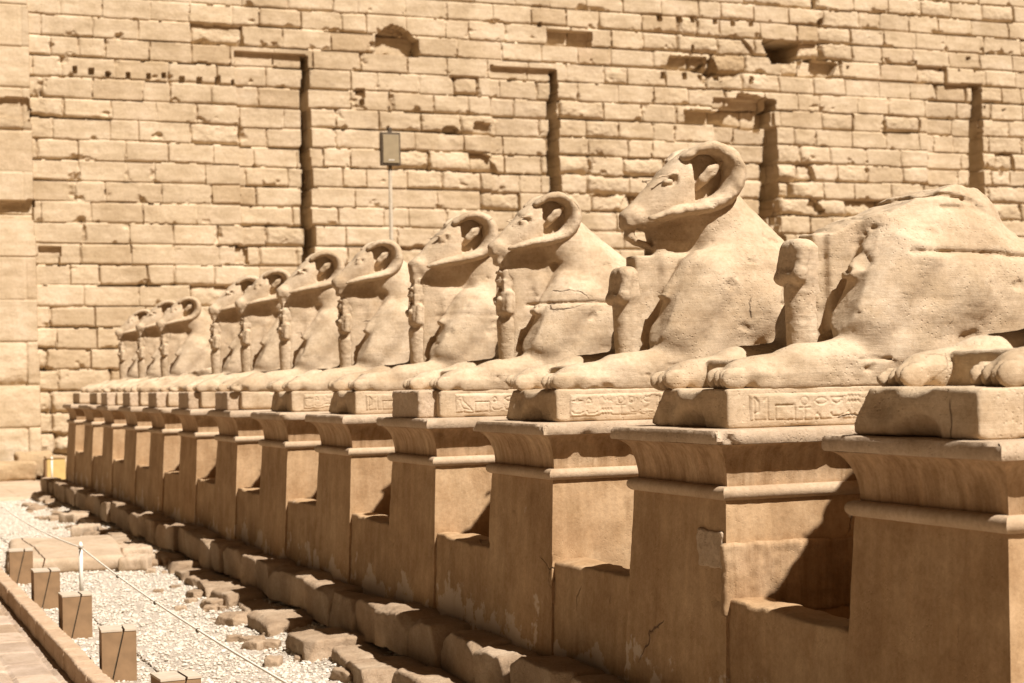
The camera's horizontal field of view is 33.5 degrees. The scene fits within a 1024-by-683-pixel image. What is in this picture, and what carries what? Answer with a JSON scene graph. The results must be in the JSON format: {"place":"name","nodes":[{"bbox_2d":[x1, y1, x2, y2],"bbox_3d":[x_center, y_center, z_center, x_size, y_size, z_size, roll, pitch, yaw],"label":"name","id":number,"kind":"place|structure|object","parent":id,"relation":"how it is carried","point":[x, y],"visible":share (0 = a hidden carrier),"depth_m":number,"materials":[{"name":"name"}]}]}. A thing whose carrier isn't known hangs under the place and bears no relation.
{"place":"outdoors","nodes":[
{"label":"outdoors","id":0,"kind":"place"},
{"bbox_2d":[0,479,40,500],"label":"pavement","id":1,"kind":"structure","parent":0,"point":[16,490],"depth_m":34.34,"materials":[{"name":"stone"}]},
{"bbox_2d":[0,461,36,481],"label":"rubble block","id":2,"kind":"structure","parent":1,"relation":"on","point":[17,470],"depth_m":37.50,"materials":[{"name":"stone"}]},
{"bbox_2d":[14,450,52,478],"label":"rubble block","id":3,"kind":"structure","parent":1,"relation":"on","point":[37,457],"depth_m":37.95,"materials":[{"name":"stone"}]},
{"bbox_2d":[43,455,65,478],"bbox_3d":[-10.098,2.796,37.579,0.452,0.532,0.400,-1,-1,-22],"label":"litter bin","id":4,"kind":"object","parent":1,"relation":"on","point":[58,466],"visible":0.74,"depth_m":37.42,"materials":[{"name":"yellow plastic"}]},
{"bbox_2d":[0,598,72,682],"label":"path","id":5,"kind":"structure","parent":0,"point":[25,657],"depth_m":13.19,"materials":[{"name":"stone"}]},
{"bbox_2d":[0,498,401,682],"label":"gravel ground","id":6,"kind":"structure","parent":0,"point":[189,649],"depth_m":14.72,"materials":[{"name":"gravel"}]},
{"bbox_2d":[8,548,32,584],"bbox_3d":[-5.266,2.415,18.239,0.246,0.376,0.266,-1,-1,-18],"label":"bollard","id":7,"kind":"object","parent":6,"relation":"on","point":[20,563],"visible":0.81,"depth_m":18.13,"materials":[{"name":"wood"}]},
{"bbox_2d":[31,567,59,610],"bbox_3d":[-4.428,2.350,16.152,0.246,0.376,0.266,-1,-1,-22],"label":"bollard","id":8,"kind":"object","parent":6,"relation":"on","point":[45,586],"visible":0.86,"depth_m":16.04,"materials":[{"name":"wood"}]},
{"bbox_2d":[7,535,123,572],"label":"stone slab","id":9,"kind":"structure","parent":6,"relation":"on","point":[63,557],"depth_m":19.82,"materials":[{"name":"stone"}]},
{"bbox_2d":[59,512,89,522],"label":"rock","id":10,"kind":"object","parent":6,"relation":"on","point":[70,517],"visible":0.66,"depth_m":26.20,"materials":[{"name":"stone"}]},
{"bbox_2d":[58,591,92,638],"bbox_3d":[-3.646,2.289,14.204,0.246,0.376,0.266,-1,-1,-22],"label":"bollard","id":11,"kind":"object","parent":6,"relation":"on","point":[75,614],"visible":0.86,"depth_m":14.10,"materials":[{"name":"wood"}]},
{"bbox_2d":[78,542,82,590],"bbox_3d":[-4.273,2.271,16.864,0.120,0.570,0.117,-1,-1,-22],"label":"rope post","id":12,"kind":"object","parent":6,"relation":"on","point":[80,544],"visible":0.72,"depth_m":16.85,"materials":[{"name":"metal"}]},
{"bbox_2d":[80,547,288,682],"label":"rope","id":13,"kind":"object","parent":12,"relation":"attached to","point":[197,630],"visible":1,"depth_m":11.63,"materials":[{"name":"fabric"}]},
{"bbox_2d":[71,523,100,536],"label":"rock","id":14,"kind":"object","parent":6,"relation":"on","point":[80,529],"visible":0.61,"depth_m":23.81,"materials":[{"name":"stone"}]},
{"bbox_2d":[78,404,104,488],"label":"pedestal","id":15,"kind":"object","parent":6,"relation":"on","point":[93,435],"visible":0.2,"depth_m":28.23,"materials":[{"name":"stone"}]},
{"bbox_2d":[90,300,175,404],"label":"ram sphinx","id":16,"kind":"object","parent":15,"relation":"on","point":[148,351],"visible":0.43,"depth_m":28.93,"materials":[{"name":"stone"}]},
{"bbox_2d":[99,499,122,521],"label":"footing stone","id":17,"kind":"object","parent":6,"relation":"on","point":[105,511],"visible":0.47,"depth_m":24.80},
{"bbox_2d":[98,624,136,681],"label":"bollard","id":18,"kind":"object","parent":6,"relation":"on","point":[117,653],"visible":0.93,"depth_m":12.01,"materials":[{"name":"stone"}]},
{"bbox_2d":[114,537,136,543],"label":"footing stone","id":19,"kind":"object","parent":6,"relation":"on","point":[125,540],"visible":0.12,"depth_m":22.40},
{"bbox_2d":[129,512,143,537],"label":"footing stone","id":20,"kind":"object","parent":19,"relation":"on","point":[133,518],"visible":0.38,"depth_m":22.57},
{"bbox_2d":[115,504,141,528],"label":"footing stone","id":21,"kind":"object","parent":6,"relation":"on","point":[119,509],"visible":0.45,"depth_m":23.86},
{"bbox_2d":[122,509,146,531],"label":"footing stone","id":22,"kind":"object","parent":6,"relation":"on","point":[125,522],"visible":0.39,"depth_m":23.26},
{"bbox_2d":[119,543,152,556],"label":"rock","id":23,"kind":"object","parent":6,"relation":"on","point":[133,548],"visible":0.55,"depth_m":20.52,"materials":[{"name":"stone"}]},
{"bbox_2d":[118,553,155,571],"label":"rock","id":24,"kind":"object","parent":6,"relation":"on","point":[134,562],"visible":0.84,"depth_m":19.21,"materials":[{"name":"stone"}]},
{"bbox_2d":[137,511,164,537],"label":"footing stone","id":25,"kind":"object","parent":6,"relation":"on","point":[141,521],"visible":0.49,"depth_m":21.98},
{"bbox_2d":[155,522,177,549],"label":"footing stone","id":26,"kind":"object","parent":6,"relation":"on","point":[161,528],"visible":0.4,"depth_m":20.86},
{"bbox_2d":[155,552,188,565],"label":"footing stone","id":27,"kind":"object","parent":6,"relation":"on","point":[165,557],"visible":0.35,"depth_m":19.59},
{"bbox_2d":[150,669,201,682],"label":"bollard","id":28,"kind":"object","parent":6,"relation":"on","point":[186,676],"visible":1,"depth_m":10.02,"materials":[{"name":"stone"}]},
{"bbox_2d":[165,522,196,551],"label":"footing stone","id":29,"kind":"object","parent":6,"relation":"on","point":[171,537],"visible":0.52,"depth_m":20.05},
{"bbox_2d":[167,558,200,573],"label":"footing stone","id":30,"kind":"object","parent":6,"relation":"on","point":[174,564],"visible":0.4,"depth_m":18.67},
{"bbox_2d":[184,529,219,560],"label":"footing stone","id":31,"kind":"object","parent":30,"relation":"on","point":[192,538],"visible":0.52,"depth_m":19.01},
{"bbox_2d":[178,526,206,554],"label":"footing stone","id":32,"kind":"object","parent":6,"relation":"on","point":[181,540],"visible":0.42,"depth_m":19.64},
{"bbox_2d":[174,567,213,581],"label":"footing stone","id":33,"kind":"object","parent":6,"relation":"on","point":[182,574],"visible":0.29,"depth_m":17.98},
{"bbox_2d":[199,538,225,568],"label":"footing stone","id":34,"kind":"object","parent":33,"relation":"on","point":[204,557],"visible":0.41,"depth_m":18.37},
{"bbox_2d":[184,571,229,586],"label":"footing stone","id":35,"kind":"object","parent":6,"relation":"on","point":[191,580],"visible":0.34,"depth_m":17.52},
{"bbox_2d":[210,540,245,572],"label":"footing stone","id":36,"kind":"object","parent":35,"relation":"on","point":[218,548],"visible":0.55,"depth_m":17.64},
{"bbox_2d":[196,577,242,597],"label":"footing stone","id":37,"kind":"object","parent":6,"relation":"on","point":[207,586],"visible":0.29,"depth_m":16.87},
{"bbox_2d":[223,546,262,579],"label":"footing stone","id":38,"kind":"object","parent":37,"relation":"on","point":[232,557],"visible":0.5,"depth_m":17.11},
{"bbox_2d":[214,611,248,625],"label":"loose rock","id":39,"kind":"object","parent":6,"relation":"on","point":[233,618],"visible":0.81,"depth_m":14.72,"materials":[{"name":"stone"}]},
{"bbox_2d":[241,639,264,650],"bbox_3d":[-2.031,2.391,13.378,0.168,0.086,0.128,-2,-2,31],"label":"stone chip","id":40,"kind":"object","parent":6,"relation":"on","point":[254,644],"visible":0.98,"depth_m":13.32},
{"bbox_2d":[237,599,276,612],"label":"footing stone","id":41,"kind":"object","parent":6,"relation":"on","point":[250,606],"visible":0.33,"depth_m":15.49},
{"bbox_2d":[240,553,278,587],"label":"footing stone","id":42,"kind":"object","parent":6,"relation":"on","point":[248,570],"visible":0.48,"depth_m":16.50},
{"bbox_2d":[264,655,282,666],"bbox_3d":[-1.761,2.366,12.569,0.126,0.086,0.168,-1,-1,2],"label":"stone chip","id":43,"kind":"object","parent":6,"relation":"on","point":[273,661],"visible":0.94,"depth_m":12.51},
{"bbox_2d":[256,558,295,595],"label":"footing stone","id":44,"kind":"object","parent":6,"relation":"on","point":[265,568],"visible":0.48,"depth_m":15.87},
{"bbox_2d":[247,609,315,635],"bbox_3d":[-1.895,2.391,14.345,0.527,0.199,0.655,0,1,-24],"label":"footing stone","id":45,"kind":"object","parent":6,"relation":"on","point":[274,622],"visible":0.59,"depth_m":14.19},
{"bbox_2d":[250,411,329,558],"bbox_3d":[-0.802,1.620,17.301,3.476,1.893,1.217,-1,-1,-22],"label":"pedestal","id":46,"kind":"object","parent":6,"relation":"on","point":[289,442],"visible":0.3,"depth_m":16.34,"materials":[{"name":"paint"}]},
{"bbox_2d":[266,239,410,411],"bbox_3d":[-0.828,-0.174,17.361,3.249,1.710,0.965,-1,-1,-22],"label":"ram sphinx","id":47,"kind":"object","parent":46,"relation":"on","point":[371,283],"visible":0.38,"depth_m":16.94,"materials":[{"name":"stone"}]},
{"bbox_2d":[267,565,312,605],"bbox_3d":[-1.942,2.205,15.374,0.363,0.317,0.720,-1,-1,-24],"label":"footing stone","id":48,"kind":"object","parent":6,"relation":"on","point":[278,585],"visible":0.51,"depth_m":15.31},
{"bbox_2d":[290,569,332,610],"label":"footing stone","id":49,"kind":"object","parent":6,"relation":"on","point":[298,579],"visible":0.37,"depth_m":14.70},
{"bbox_2d":[285,627,372,662],"bbox_3d":[-1.389,2.334,13.075,0.588,0.206,0.738,-4,-1,-21],"label":"footing stone","id":50,"kind":"object","parent":6,"relation":"on","point":[311,645],"visible":0.59,"depth_m":12.82,"materials":[{"name":"stone"}]},
{"bbox_2d":[305,579,362,626],"bbox_3d":[-1.460,2.162,14.121,0.360,0.316,0.759,-1,-1,-21],"label":"footing stone","id":51,"kind":"object","parent":6,"relation":"on","point":[319,595],"visible":0.62,"depth_m":14.01,"materials":[{"name":"stone"}]},
{"bbox_2d":[329,667,352,682],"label":"loose rock","id":52,"kind":"object","parent":6,"relation":"on","point":[343,674],"visible":0.45,"depth_m":11.81,"materials":[{"name":"stone"}]},
{"bbox_2d":[329,591,384,631],"bbox_3d":[-1.198,2.155,13.455,0.352,0.308,0.651,-1,-1,-23],"label":"footing stone","id":53,"kind":"object","parent":6,"relation":"on","point":[342,614],"visible":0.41,"depth_m":13.38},
{"bbox_2d":[331,643,394,666],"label":"footing stone","id":54,"kind":"object","parent":6,"relation":"on","point":[341,655],"visible":0.28,"depth_m":12.44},
{"bbox_2d":[355,597,404,643],"bbox_3d":[-0.938,2.112,12.883,0.362,0.322,0.603,-1,-1,-21],"label":"footing stone","id":55,"kind":"object","parent":6,"relation":"on","point":[365,608],"visible":0.38,"depth_m":12.83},
{"bbox_2d":[374,602,440,656],"bbox_3d":[-0.719,2.070,12.271,0.358,0.318,0.695,-1,-1,-24],"label":"footing stone","id":56,"kind":"object","parent":6,"relation":"on","point":[394,623],"visible":0.65,"depth_m":12.16,"materials":[{"name":"stone"}]},
{"bbox_2d":[391,666,463,682],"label":"footing stone","id":57,"kind":"object","parent":6,"relation":"on","point":[427,674],"visible":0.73,"depth_m":11.04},
{"bbox_2d":[441,629,511,682],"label":"footing stone","id":58,"kind":"object","parent":57,"relation":"on","point":[459,648],"visible":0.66,"depth_m":10.94,"materials":[{"name":"stone"}]},
{"bbox_2d":[408,615,469,667],"bbox_3d":[-0.459,2.067,11.675,0.365,0.317,0.593,-1,-1,-22],"label":"footing stone","id":59,"kind":"object","parent":6,"relation":"on","point":[427,635],"visible":0.51,"depth_m":11.53,"materials":[{"name":"stone"}]},
{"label":"footing stone","id":60,"kind":"object","parent":6,"relation":"on","visible":0},
{"bbox_2d":[145,517,174,544],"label":"footing stone","id":61,"kind":"object","parent":60,"relation":"on","point":[151,525],"visible":0.49,"depth_m":21.39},
{"bbox_2d":[610,424,860,682],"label":"pedestal","id":62,"kind":"object","parent":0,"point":[722,518],"visible":0.49,"depth_m":8.47,"materials":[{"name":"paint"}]},
{"bbox_2d":[650,184,1023,428],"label":"ram sphinx","id":63,"kind":"object","parent":62,"relation":"on","point":[870,295],"visible":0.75,"depth_m":8.90,"materials":[{"name":"stone"}]},
{"label":"ground","id":64,"kind":"structure","parent":0,"visible":0},
{"bbox_2d":[0,567,113,682],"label":"kerb","id":65,"kind":"structure","parent":64,"relation":"on","point":[69,656],"depth_m":13.40,"materials":[{"name":"stone"}]},
{"bbox_2d":[62,404,85,483],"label":"pedestal","id":66,"kind":"object","parent":64,"relation":"on","point":[76,426],"visible":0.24,"depth_m":30.22,"materials":[{"name":"stone"}]},
{"bbox_2d":[73,309,149,403],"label":"ram sphinx","id":67,"kind":"object","parent":66,"relation":"on","point":[126,334],"visible":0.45,"depth_m":30.91,"materials":[{"name":"stone"}]},
{"bbox_2d":[75,450,82,484],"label":"wall","id":68,"kind":"structure","parent":64,"relation":"on","point":[78,467],"depth_m":29.64,"materials":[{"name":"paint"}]},
{"bbox_2d":[92,454,101,492],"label":"wall","id":69,"kind":"structure","parent":64,"relation":"on","point":[97,467],"depth_m":27.64,"materials":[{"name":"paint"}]},
{"bbox_2d":[96,405,126,495],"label":"pedestal","id":70,"kind":"object","parent":64,"relation":"on","point":[113,434],"visible":0.2,"depth_m":26.26,"materials":[{"name":"stone"}]},
{"bbox_2d":[101,392,116,405],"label":"repair block","id":71,"kind":"structure","parent":70,"relation":"on","point":[108,398],"depth_m":26.35,"materials":[{"name":"stone"}]},
{"bbox_2d":[116,296,212,404],"bbox_3d":[-4.788,0.135,27.297,3.223,1.710,0.965,-1,-1,-22],"label":"ram sphinx","id":72,"kind":"object","parent":70,"relation":"on","point":[183,324],"visible":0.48,"depth_m":26.94,"materials":[{"name":"stone"}]},
{"bbox_2d":[112,459,123,499],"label":"wall","id":73,"kind":"structure","parent":64,"relation":"on","point":[117,477],"depth_m":25.67,"materials":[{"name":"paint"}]},
{"bbox_2d":[117,406,151,504],"bbox_3d":[-3.990,1.868,25.242,3.476,1.893,1.218,-1,-1,-22],"label":"pedestal","id":74,"kind":"object","parent":64,"relation":"on","point":[137,438],"visible":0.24,"depth_m":24.27,"materials":[{"name":"stone"}]},
{"bbox_2d":[123,392,139,406],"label":"repair block","id":75,"kind":"structure","parent":74,"relation":"on","point":[130,399],"depth_m":24.36,"materials":[{"name":"stone"}]},
{"bbox_2d":[130,367,211,405],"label":"ram sphinx","id":76,"kind":"object","parent":74,"relation":"on","point":[144,389],"visible":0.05,"depth_m":24.48,"materials":[{"name":"stone"}]},
{"bbox_2d":[136,464,148,509],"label":"wall","id":77,"kind":"structure","parent":64,"relation":"on","point":[142,484],"depth_m":23.67,"materials":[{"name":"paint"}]},
{"bbox_2d":[142,407,181,512],"bbox_3d":[-3.193,1.806,23.257,3.476,1.893,1.217,-1,-1,-22],"label":"pedestal","id":78,"kind":"object","parent":64,"relation":"on","point":[165,441],"visible":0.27,"depth_m":22.29,"materials":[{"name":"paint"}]},
{"bbox_2d":[148,392,167,407],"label":"repair block","id":79,"kind":"structure","parent":78,"relation":"on","point":[157,399],"depth_m":22.38,"materials":[{"name":"stone"}]},
{"bbox_2d":[158,275,258,406],"bbox_3d":[-3.201,-0.017,23.323,3.207,1.767,0.961,-1,-1,-22],"label":"ram sphinx","id":80,"kind":"object","parent":78,"relation":"on","point":[224,339],"visible":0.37,"depth_m":22.95,"materials":[{"name":"stone"}]},
{"bbox_2d":[163,470,178,521],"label":"wall","id":81,"kind":"structure","parent":64,"relation":"on","point":[171,482],"depth_m":21.67,"materials":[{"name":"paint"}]},
{"bbox_2d":[171,408,218,524],"bbox_3d":[-2.396,1.744,21.272,3.474,1.893,1.217,-1,-1,-22],"label":"pedestal","id":82,"kind":"object","parent":64,"relation":"on","point":[198,445],"visible":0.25,"depth_m":20.30,"materials":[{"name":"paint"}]},
{"bbox_2d":[178,392,205,408],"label":"repair block","id":83,"kind":"structure","parent":82,"relation":"on","point":[188,400],"depth_m":20.39,"materials":[{"name":"stone"}]},
{"bbox_2d":[182,269,290,408],"bbox_3d":[-2.432,-0.050,21.327,3.268,1.710,0.965,-1,-1,-22],"label":"ram sphinx","id":84,"kind":"object","parent":82,"relation":"on","point":[257,305],"visible":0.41,"depth_m":20.92,"materials":[{"name":"stone"}]},
{"bbox_2d":[196,478,214,530],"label":"wall","id":85,"kind":"structure","parent":64,"relation":"on","point":[205,498],"depth_m":19.70,"materials":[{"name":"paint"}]},
{"bbox_2d":[209,585,267,608],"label":"footing stone","id":86,"kind":"object","parent":64,"relation":"on","point":[232,596],"visible":0.56,"depth_m":15.86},
{"bbox_2d":[207,409,271,539],"bbox_3d":[-1.599,1.682,19.287,3.476,1.893,1.218,-1,-1,-22],"label":"pedestal","id":87,"kind":"object","parent":64,"relation":"on","point":[239,436],"visible":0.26,"depth_m":18.32,"materials":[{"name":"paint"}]},
{"bbox_2d":[215,391,259,409],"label":"repair block","id":88,"kind":"structure","parent":87,"relation":"on","point":[227,400],"depth_m":18.41,"materials":[{"name":"stone"}]},
{"bbox_2d":[215,250,344,409],"bbox_3d":[-1.658,-0.140,19.332,3.317,1.767,0.961,-1,-1,-22],"label":"ram sphinx","id":89,"kind":"object","parent":87,"relation":"on","point":[307,316],"visible":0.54,"depth_m":18.91,"materials":[{"name":"stone"}]},
{"bbox_2d":[236,487,259,546],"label":"wall","id":90,"kind":"structure","parent":64,"relation":"on","point":[247,514],"depth_m":17.70,"materials":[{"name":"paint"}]},
{"bbox_2d":[286,498,315,568],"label":"wall","id":91,"kind":"structure","parent":64,"relation":"on","point":[301,519],"depth_m":15.71,"materials":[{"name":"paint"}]},
{"bbox_2d":[305,413,394,583],"bbox_3d":[-0.005,1.558,15.316,3.474,1.893,1.217,-1,-1,-22],"label":"pedestal","id":92,"kind":"object","parent":64,"relation":"on","point":[354,468],"visible":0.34,"depth_m":14.36,"materials":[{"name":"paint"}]},
{"bbox_2d":[328,211,498,414],"bbox_3d":[-0.015,-0.270,15.382,3.211,1.781,0.966,-1,-1,-22],"label":"ram sphinx","id":93,"kind":"object","parent":92,"relation":"on","point":[451,315],"visible":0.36,"depth_m":14.97,"materials":[{"name":"stone"}]},
{"bbox_2d":[350,512,388,596],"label":"wall","id":94,"kind":"structure","parent":64,"relation":"on","point":[369,547],"depth_m":13.72,"materials":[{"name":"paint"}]},
{"bbox_2d":[344,656,425,682],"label":"footing stone","id":95,"kind":"object","parent":64,"relation":"on","point":[380,670],"visible":0.71,"depth_m":11.56,"materials":[{"name":"stone"}]},
{"bbox_2d":[379,128,400,240],"bbox_3d":[-2.215,-0.582,31.643,0.380,6.810,0.169,-1,-1,-22],"label":"lamp pole","id":96,"kind":"object","parent":64,"relation":"on","point":[390,154],"visible":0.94,"depth_m":31.67,"materials":[{"name":"metal"}]},
{"bbox_2d":[376,416,507,608],"bbox_3d":[0.792,1.497,13.332,3.476,1.893,1.217,-1,-1,-22],"label":"pedestal","id":97,"kind":"object","parent":64,"relation":"on","point":[441,477],"visible":0.26,"depth_m":12.39,"materials":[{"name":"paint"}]},
{"bbox_2d":[392,389,438,417],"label":"repair block","id":98,"kind":"structure","parent":97,"relation":"on","point":[413,403],"depth_m":12.48,"materials":[{"name":"stone"}]},
{"bbox_2d":[403,192,625,417],"bbox_3d":[0.780,-0.299,13.398,3.213,1.713,0.966,-1,-1,-22],"label":"ram sphinx","id":99,"kind":"object","parent":97,"relation":"on","point":[556,260],"visible":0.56,"depth_m":12.97,"materials":[{"name":"stone"}]},
{"bbox_2d":[436,532,489,629],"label":"wall","id":100,"kind":"structure","parent":64,"relation":"on","point":[461,568],"depth_m":11.72,"materials":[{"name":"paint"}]},
{"bbox_2d":[0,0,1023,462],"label":"pylon wall","id":101,"kind":"structure","parent":64,"relation":"on","point":[204,152],"depth_m":42.74,"materials":[{"name":"stone"}]},
{"bbox_2d":[473,419,654,655],"bbox_3d":[1.589,1.435,11.347,3.475,1.893,1.217,-1,-1,-22],"label":"pedestal","id":102,"kind":"object","parent":64,"relation":"on","point":[560,491],"visible":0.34,"depth_m":10.43,"materials":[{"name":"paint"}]},
{"bbox_2d":[505,141,784,421],"bbox_3d":[1.576,-0.409,11.411,3.219,1.809,0.964,-1,-1,-22],"label":"ram sphinx","id":103,"kind":"object","parent":102,"relation":"on","point":[696,281],"visible":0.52,"depth_m":10.98,"materials":[{"name":"stone"}]},
{"bbox_2d":[553,558,629,679],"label":"wall","id":104,"kind":"structure","parent":64,"relation":"on","point":[591,609],"depth_m":9.72,"materials":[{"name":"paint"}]},
{"bbox_2d":[729,597,848,682],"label":"wall","id":105,"kind":"structure","parent":64,"relation":"on","point":[771,640],"depth_m":7.79,"materials":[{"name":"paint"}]},
{"bbox_2d":[821,434,1023,682],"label":"pedestal","id":106,"kind":"object","parent":64,"relation":"on","point":[937,586],"visible":0.95,"depth_m":6.69,"materials":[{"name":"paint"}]},
{"bbox_2d":[854,328,1023,439],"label":"ram sphinx","id":107,"kind":"object","parent":106,"relation":"on","point":[971,388],"visible":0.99,"depth_m":6.79,"materials":[{"name":"stone"}]},
{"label":"footing stone","id":108,"kind":"object","parent":64,"relation":"on","visible":0},
{"bbox_2d":[510,656,605,682],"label":"footing stone","id":109,"kind":"object","parent":108,"relation":"on","point":[544,669],"visible":0.9,"depth_m":9.69,"materials":[{"name":"stone"}]},
{"bbox_2d":[571,674,627,682],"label":"footing stone","id":110,"kind":"object","parent":108,"relation":"on","point":[602,678],"visible":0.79,"depth_m":9.32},
{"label":"footing stone","id":111,"kind":"object","parent":64,"relation":"on","visible":0},
{"bbox_2d":[473,644,538,682],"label":"footing stone","id":112,"kind":"object","parent":111,"relation":"on","point":[491,664],"visible":0.56,"depth_m":10.40,"materials":[{"name":"stone"}]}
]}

